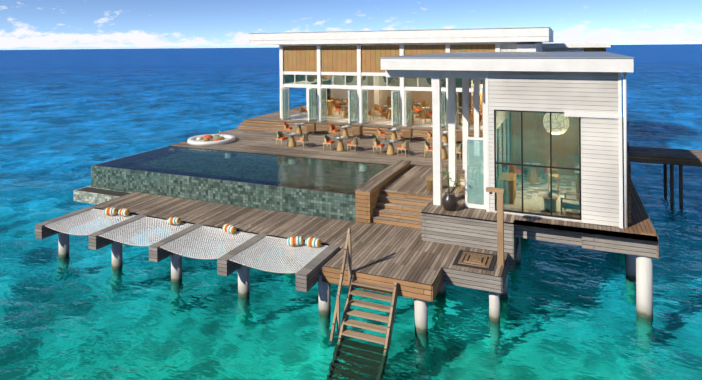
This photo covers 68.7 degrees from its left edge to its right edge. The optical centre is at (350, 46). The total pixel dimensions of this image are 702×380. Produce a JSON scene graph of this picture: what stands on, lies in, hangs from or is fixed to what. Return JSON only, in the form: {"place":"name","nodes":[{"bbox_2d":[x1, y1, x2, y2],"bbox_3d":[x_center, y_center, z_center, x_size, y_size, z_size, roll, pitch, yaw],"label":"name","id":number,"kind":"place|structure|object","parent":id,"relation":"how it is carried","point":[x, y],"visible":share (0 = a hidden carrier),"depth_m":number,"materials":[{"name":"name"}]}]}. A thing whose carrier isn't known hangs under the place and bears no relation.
{"place":"outdoors","nodes":[
{"label":"outdoors","id":0,"kind":"place"},
{"bbox_2d":[0,44,701,379],"bbox_3d":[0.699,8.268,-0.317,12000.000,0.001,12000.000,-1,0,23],"label":"sea","id":1,"kind":"structure","parent":0,"point":[68,119],"depth_m":17.81,"materials":[{"name":"blue liquid"}]},
{"bbox_2d":[0,0,701,49],"label":"sky","id":2,"kind":"structure","parent":0,"point":[24,24],"materials":[{"name":"blue"}]},
{"bbox_2d":[458,171,478,193],"bbox_3d":[4.645,5.333,20.258,0.725,0.800,0.690,-1,0,23],"label":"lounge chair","id":3,"kind":"object","parent":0,"point":[462,182],"visible":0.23,"depth_m":20.04,"materials":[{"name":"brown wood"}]},
{"bbox_2d":[468,159,483,177],"bbox_3d":[5.500,5.325,22.285,0.725,0.800,0.690,-1,0,23],"label":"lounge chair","id":4,"kind":"object","parent":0,"point":[481,172],"depth_m":22.04,"materials":[{"name":"teal wood"}]},
{"bbox_2d":[542,43,610,51],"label":"service building","id":5,"kind":"structure","parent":0,"point":[573,47],"depth_m":40.03,"materials":[{"name":"white"}]},
{"label":"seabed","id":6,"kind":"structure","parent":0,"visible":0},
{"bbox_2d":[58,226,652,332],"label":"pillars","id":7,"kind":"structure","parent":6,"relation":"on","point":[639,270],"depth_m":15.86,"materials":[{"name":"white concrete"}]},
{"bbox_2d":[91,192,508,301],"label":"deck","id":8,"kind":"structure","parent":7,"relation":"on","point":[410,262],"depth_m":17.52,"materials":[{"name":"brown wood"}]},
{"bbox_2d":[35,206,339,292],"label":"overwater hammocks","id":9,"kind":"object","parent":8,"relation":"on","point":[307,276],"depth_m":18.21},
{"bbox_2d":[44,208,327,272],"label":"hammock nets","id":10,"kind":"object","parent":9,"relation":"attached to","point":[250,253],"visible":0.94,"depth_m":18.31},
{"bbox_2d":[104,207,117,215],"bbox_3d":[-9.816,6.749,20.961,0.532,0.318,0.317,-5,-11,9],"label":"bolster","id":11,"kind":"object","parent":10,"relation":"on","point":[110,211],"visible":1,"depth_m":20.85,"materials":[{"name":"multicoloured fabric"}]},
{"bbox_2d":[118,208,129,215],"bbox_3d":[-9.226,6.744,20.842,0.521,0.312,0.315,-8,-11,32],"label":"bolster","id":12,"kind":"object","parent":10,"relation":"on","point":[123,212],"visible":1,"depth_m":20.71,"materials":[{"name":"multicoloured fabric"}]},
{"bbox_2d":[167,217,180,224],"bbox_3d":[-6.799,6.723,19.753,0.514,0.293,0.356,-6,-26,17],"label":"bolster","id":13,"kind":"object","parent":10,"relation":"on","point":[173,220],"visible":1,"depth_m":19.63,"materials":[{"name":"multicoloured fabric"}]},
{"bbox_2d":[287,236,302,245],"bbox_3d":[-1.911,6.680,17.602,0.550,0.294,0.328,-7,27,5],"label":"bolster","id":14,"kind":"object","parent":10,"relation":"on","point":[295,241],"visible":1,"depth_m":17.49,"materials":[{"name":"multicoloured fabric"}]},
{"bbox_2d":[222,224,236,233],"bbox_3d":[-4.465,6.702,18.854,0.557,0.310,0.343,2,-15,35],"label":"bolster","id":15,"kind":"object","parent":9,"relation":"on","point":[230,228],"visible":1,"depth_m":18.71,"materials":[{"name":"multicoloured fabric"}]},
{"bbox_2d":[305,237,320,247],"bbox_3d":[-1.293,6.675,17.472,0.546,0.321,0.322,-3,-23,26],"label":"bolster","id":16,"kind":"object","parent":9,"relation":"on","point":[312,242],"visible":1,"depth_m":17.35,"materials":[{"name":"multicoloured fabric"}]},
{"bbox_2d":[330,228,397,351],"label":"water stairs","id":17,"kind":"structure","parent":8,"relation":"attached to","point":[342,331],"depth_m":14.65,"materials":[{"name":"brown wood"}]},
{"bbox_2d":[355,160,432,228],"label":"steps","id":18,"kind":"structure","parent":8,"relation":"on","point":[374,203],"depth_m":19.84,"materials":[{"name":"brown wood"}]},
{"bbox_2d":[452,187,504,270],"bbox_3d":[4.043,5.733,16.117,1.500,2.610,1.240,-1,0,23],"label":"shower","id":19,"kind":"object","parent":8,"relation":"on","point":[475,260],"visible":0.98,"depth_m":15.82,"materials":[{"name":"wood"}]},
{"bbox_2d":[169,105,658,258],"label":"deck","id":20,"kind":"structure","parent":7,"relation":"on","point":[638,236],"depth_m":25.02,"materials":[{"name":"brown wood"}]},
{"bbox_2d":[187,131,234,145],"bbox_3d":[-8.566,5.598,31.533,2.860,0.500,2.860,-1,0,23],"label":"daybed","id":21,"kind":"object","parent":20,"relation":"on","point":[211,139],"visible":1,"depth_m":31.07,"materials":[{"name":"white paint"}]},
{"bbox_2d":[73,146,355,221],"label":"pool","id":22,"kind":"structure","parent":20,"relation":"in","point":[109,183],"depth_m":22.44,"materials":[{"name":"tile"}]},
{"bbox_2d":[96,146,389,194],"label":"pool water","id":23,"kind":"structure","parent":22,"relation":"in","point":[343,177],"depth_m":24.63,"materials":[{"name":"blue liquid"}]},
{"bbox_2d":[276,131,287,145],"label":"chair","id":24,"kind":"object","parent":20,"relation":"on","point":[280,135],"visible":1,"depth_m":29.95,"materials":[{"name":"wicker"}]},
{"bbox_2d":[283,122,292,133],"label":"chair","id":25,"kind":"object","parent":20,"relation":"on","point":[286,126],"visible":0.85,"depth_m":33.53,"materials":[{"name":"fabric"}]},
{"bbox_2d":[285,131,298,146],"bbox_3d":[-3.393,5.373,29.650,0.840,0.860,0.840,0,0,19],"label":"table","id":26,"kind":"object","parent":20,"relation":"on","point":[292,142],"visible":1,"depth_m":29.51,"materials":[{"name":"wicker"}]},
{"bbox_2d":[293,121,304,135],"bbox_3d":[-3.385,5.373,33.525,0.840,0.860,0.840,-1,0,3],"label":"table","id":27,"kind":"object","parent":20,"relation":"on","point":[299,130],"visible":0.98,"depth_m":33.39,"materials":[{"name":"wicker"}]},
{"bbox_2d":[297,133,308,148],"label":"chair","id":28,"kind":"object","parent":20,"relation":"on","point":[303,138],"visible":1,"depth_m":29.16,"materials":[{"name":"wood"}]},
{"bbox_2d":[306,122,315,135],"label":"chair","id":29,"kind":"object","parent":20,"relation":"on","point":[311,128],"visible":0.98,"depth_m":33.10,"materials":[{"name":"brown wood"}]},
{"bbox_2d":[323,135,334,150],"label":"chair","id":30,"kind":"object","parent":20,"relation":"on","point":[327,140],"visible":1,"depth_m":28.48,"materials":[{"name":"wood"}]},
{"bbox_2d":[329,124,339,136],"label":"chair","id":31,"kind":"object","parent":20,"relation":"on","point":[333,128],"visible":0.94,"depth_m":32.55,"materials":[{"name":"fabric"}]},
{"bbox_2d":[333,134,347,151],"bbox_3d":[-0.570,5.348,28.365,0.840,0.860,0.840,-1,0,39],"label":"table","id":32,"kind":"object","parent":20,"relation":"on","point":[340,147],"visible":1,"depth_m":28.23,"materials":[{"name":"wood"}]},
{"bbox_2d":[339,124,351,138],"bbox_3d":[-0.345,5.346,32.242,0.840,0.860,0.840,0,0,29],"label":"table","id":33,"kind":"object","parent":20,"relation":"on","point":[345,131],"visible":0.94,"depth_m":32.12,"materials":[{"name":"wicker"}]},
{"bbox_2d":[347,136,358,152],"bbox_3d":[0.097,5.353,28.122,0.500,0.841,0.564,0,0,19],"label":"chair","id":34,"kind":"object","parent":20,"relation":"on","point":[354,142],"visible":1,"depth_m":27.93,"materials":[{"name":"wood"}]},
{"bbox_2d":[352,125,362,139],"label":"chair","id":35,"kind":"object","parent":20,"relation":"on","point":[357,131],"visible":0.94,"depth_m":31.70,"materials":[{"name":"brown wood"}]},
{"bbox_2d":[373,137,384,153],"bbox_3d":[1.483,5.341,27.596,0.500,0.841,0.564,0,0,23],"label":"chair","id":36,"kind":"object","parent":20,"relation":"on","point":[376,142],"visible":1,"depth_m":27.47,"materials":[{"name":"wood"}]},
{"bbox_2d":[377,127,385,139],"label":"chair","id":37,"kind":"object","parent":20,"relation":"on","point":[379,133],"visible":0.88,"depth_m":30.99,"materials":[{"name":"fabric"}]},
{"bbox_2d":[383,138,398,154],"bbox_3d":[2.120,5.325,27.283,0.840,0.860,0.840,0,0,-24],"label":"table","id":38,"kind":"object","parent":20,"relation":"on","point":[390,151],"visible":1,"depth_m":27.15,"materials":[{"name":"wood"}]},
{"bbox_2d":[387,127,400,139],"bbox_3d":[2.603,5.321,30.997,0.840,0.860,0.840,0,0,14],"label":"table","id":39,"kind":"object","parent":20,"relation":"on","point":[393,135],"visible":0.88,"depth_m":30.88,"materials":[{"name":"wicker"}]},
{"bbox_2d":[249,27,553,129],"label":"building","id":40,"kind":"structure","parent":20,"relation":"on","point":[336,55],"depth_m":35.48,"materials":[{"name":"white paint"}]},
{"bbox_2d":[300,106,306,116],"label":"chair","id":41,"kind":"object","parent":40,"relation":"on","point":[302,110],"visible":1,"depth_m":38.23,"materials":[{"name":"wood"}]},
{"bbox_2d":[333,105,339,115],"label":"chair","id":42,"kind":"object","parent":40,"relation":"on","point":[335,109],"visible":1,"depth_m":38.68,"materials":[{"name":"wood"}]},
{"bbox_2d":[335,99,341,108],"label":"chair","id":43,"kind":"object","parent":40,"relation":"on","point":[337,103],"visible":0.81,"depth_m":42.59,"materials":[{"name":"wood"}]},
{"bbox_2d":[340,105,347,115],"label":"table","id":44,"kind":"object","parent":40,"relation":"on","point":[345,112],"visible":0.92,"depth_m":38.64,"materials":[{"name":"wood"}]},
{"bbox_2d":[364,109,373,120],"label":"chair","id":45,"kind":"object","parent":40,"relation":"on","point":[370,113],"visible":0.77,"depth_m":36.15,"materials":[{"name":"wood"}]},
{"bbox_2d":[281,88,457,127],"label":"folding doors","id":46,"kind":"structure","parent":40,"relation":"attached to","point":[310,102],"depth_m":35.12,"materials":[{"name":"white paint"}]},
{"bbox_2d":[373,104,378,113],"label":"chair","id":47,"kind":"object","parent":40,"relation":"on","point":[375,107],"visible":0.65,"depth_m":39.11,"materials":[{"name":"wood"}]},
{"bbox_2d":[377,106,386,117],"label":"chair","id":48,"kind":"object","parent":40,"relation":"on","point":[381,110],"visible":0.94,"depth_m":37.48,"materials":[{"name":"wicker"}]},
{"bbox_2d":[380,104,389,115],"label":"table","id":49,"kind":"object","parent":40,"relation":"on","point":[384,114],"visible":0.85,"depth_m":38.44,"materials":[{"name":"wood"}]},
{"bbox_2d":[384,108,394,118],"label":"table","id":50,"kind":"object","parent":40,"relation":"on","point":[388,116],"visible":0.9,"depth_m":36.87,"materials":[{"name":"wood"}]},
{"bbox_2d":[305,75,482,119],"bbox_3d":[5.115,2.534,38.870,16.250,5.390,7.320,-1,0,23],"label":"interior","id":51,"kind":"object","parent":40,"relation":"on","point":[329,107],"depth_m":38.60,"materials":[{"name":"brown wood"}]},
{"bbox_2d":[407,110,416,122],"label":"table","id":52,"kind":"object","parent":40,"relation":"on","point":[412,118],"visible":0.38,"depth_m":34.99,"materials":[{"name":"wood"}]},
{"bbox_2d":[413,106,421,116],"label":"chair","id":53,"kind":"object","parent":40,"relation":"on","point":[416,109],"visible":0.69,"depth_m":37.68,"materials":[{"name":"fabric"}]},
{"bbox_2d":[412,102,422,113],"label":"table","id":54,"kind":"object","parent":40,"relation":"on","point":[416,104],"visible":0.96,"depth_m":39.78,"materials":[{"name":"wood"}]},
{"bbox_2d":[415,111,425,123],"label":"chair","id":55,"kind":"object","parent":40,"relation":"on","point":[421,115],"visible":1,"depth_m":34.48,"materials":[{"name":"wood"}]},
{"bbox_2d":[420,106,431,118],"bbox_3d":[5.427,4.784,37.184,0.840,0.860,0.840,0,0,-5],"label":"table","id":56,"kind":"object","parent":40,"relation":"on","point":[426,108],"visible":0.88,"depth_m":37.04,"materials":[{"name":"wood"}]},
{"bbox_2d":[425,109,431,120],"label":"chair","id":57,"kind":"object","parent":40,"relation":"on","point":[427,113],"visible":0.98,"depth_m":35.68,"materials":[{"name":"wood"}]},
{"bbox_2d":[456,112,461,124],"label":"table","id":58,"kind":"object","parent":40,"relation":"on","point":[459,121],"visible":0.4,"depth_m":34.14,"materials":[{"name":"wood"}]},
{"bbox_2d":[456,106,461,117],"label":"table","id":59,"kind":"object","parent":40,"relation":"on","point":[459,110],"visible":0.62,"depth_m":37.30,"materials":[{"name":"wood"}]},
{"bbox_2d":[397,140,409,156],"bbox_3d":[2.759,5.330,26.971,0.500,0.841,0.564,-1,0,30],"label":"chair","id":60,"kind":"object","parent":20,"relation":"on","point":[405,146],"visible":1,"depth_m":26.76,"materials":[{"name":"wood"}]},
{"bbox_2d":[402,128,412,142],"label":"chair","id":61,"kind":"object","parent":20,"relation":"on","point":[407,134],"visible":1,"depth_m":30.55,"materials":[{"name":"brown wood"}]},
{"bbox_2d":[424,141,432,157],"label":"chair","id":62,"kind":"object","parent":20,"relation":"on","point":[427,147],"visible":0.81,"depth_m":26.34,"materials":[{"name":"wood"}]},
{"bbox_2d":[427,130,432,142],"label":"chair","id":63,"kind":"object","parent":20,"relation":"on","point":[429,135],"visible":0.65,"depth_m":29.83,"materials":[{"name":"fabric"}]},
{"bbox_2d":[385,70,485,209],"bbox_3d":[5.520,3.277,24.502,3.700,4.897,12.885,-1,0,23],"label":"entrance porch","id":64,"kind":"object","parent":20,"relation":"on","point":[436,76],"visible":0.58,"depth_m":18.59,"materials":[{"name":"white paint"}]},
{"bbox_2d":[442,142,447,158],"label":"table","id":65,"kind":"object","parent":20,"relation":"on","point":[444,152],"visible":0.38,"depth_m":26.06,"materials":[{"name":"wood"}]},
{"bbox_2d":[442,131,447,142],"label":"table","id":66,"kind":"object","parent":20,"relation":"on","point":[445,138],"visible":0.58,"depth_m":29.67,"materials":[{"name":"wicker"}]},
{"bbox_2d":[440,167,460,210],"bbox_3d":[3.471,4.980,18.017,0.805,1.527,0.825,-1,0,23],"label":"potted plant","id":67,"kind":"object","parent":20,"relation":"on","point":[449,201],"visible":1,"depth_m":17.85,"materials":[{"name":"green plant"}]},
{"bbox_2d":[456,143,462,160],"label":"chair","id":68,"kind":"object","parent":20,"relation":"on","point":[459,150],"visible":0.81,"depth_m":25.68,"materials":[{"name":"wood"}]},
{"bbox_2d":[456,134,462,145],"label":"chair","id":69,"kind":"object","parent":20,"relation":"on","point":[459,137],"visible":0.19,"depth_m":29.29,"materials":[{"name":"brown wicker"}]},
{"bbox_2d":[421,212,518,270],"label":"fascia","id":70,"kind":"structure","parent":20,"relation":"on","point":[470,232],"depth_m":17.23,"materials":[{"name":"grey wood"}]},
{"bbox_2d":[426,177,557,211],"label":"side tables","id":71,"kind":"object","parent":20,"relation":"on","point":[429,183],"visible":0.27,"depth_m":17.84,"materials":[{"name":"brown wood"}]},
{"bbox_2d":[379,52,634,227],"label":"building","id":72,"kind":"structure","parent":20,"relation":"on","point":[585,88],"depth_m":16.93,"materials":[{"name":"white paint"}]},
{"bbox_2d":[509,162,521,182],"bbox_3d":[6.934,5.278,21.631,0.500,0.841,0.564,0,0,10],"label":"chair","id":73,"kind":"object","parent":72,"relation":"on","point":[514,168],"depth_m":21.42,"materials":[{"name":"wood"}]},
{"bbox_2d":[523,160,542,182],"bbox_3d":[7.644,5.261,21.597,0.840,0.860,0.840,-1,0,8],"label":"table","id":74,"kind":"object","parent":72,"relation":"on","point":[531,176],"depth_m":21.48,"materials":[{"name":"wicker"}]},
{"bbox_2d":[498,112,578,213],"bbox_3d":[7.977,3.304,20.190,3.740,4.800,5.680,-1,0,23],"label":"interior","id":75,"kind":"object","parent":72,"relation":"on","point":[542,143],"depth_m":22.72,"materials":[{"name":"brown wood"}]},
{"bbox_2d":[542,162,557,182],"bbox_3d":[8.353,5.265,21.561,0.500,0.841,0.564,-1,0,6],"label":"chair","id":76,"kind":"object","parent":72,"relation":"on","point":[544,169],"depth_m":21.44,"materials":[{"name":"wood"}]},
{"bbox_2d":[543,113,568,134],"bbox_3d":[7.624,2.087,19.097,0.920,2.400,0.920,-1,0,23],"label":"pendant lamp","id":77,"kind":"object","parent":72,"relation":"hanging from","point":[554,116],"depth_m":18.76,"materials":[{"name":"white"}]},
{"bbox_2d":[547,154,579,199],"bbox_3d":[8.965,4.420,20.385,2.090,2.550,3.500,-1,0,23],"label":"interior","id":78,"kind":"object","parent":72,"relation":"on","point":[575,165],"depth_m":19.68,"materials":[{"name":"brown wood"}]},
{"bbox_2d":[561,193,579,214],"bbox_3d":[7.562,5.293,17.397,0.725,0.800,0.690,-1,0,33],"label":"lounge chair","id":79,"kind":"object","parent":72,"relation":"on","point":[569,203],"depth_m":17.25,"materials":[{"name":"beige fabric"}]},
{"bbox_2d":[622,146,701,205],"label":"jetty","id":80,"kind":"object","parent":6,"relation":"on","point":[673,157],"visible":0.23,"depth_m":26.58,"materials":[{"name":"brown wood"}]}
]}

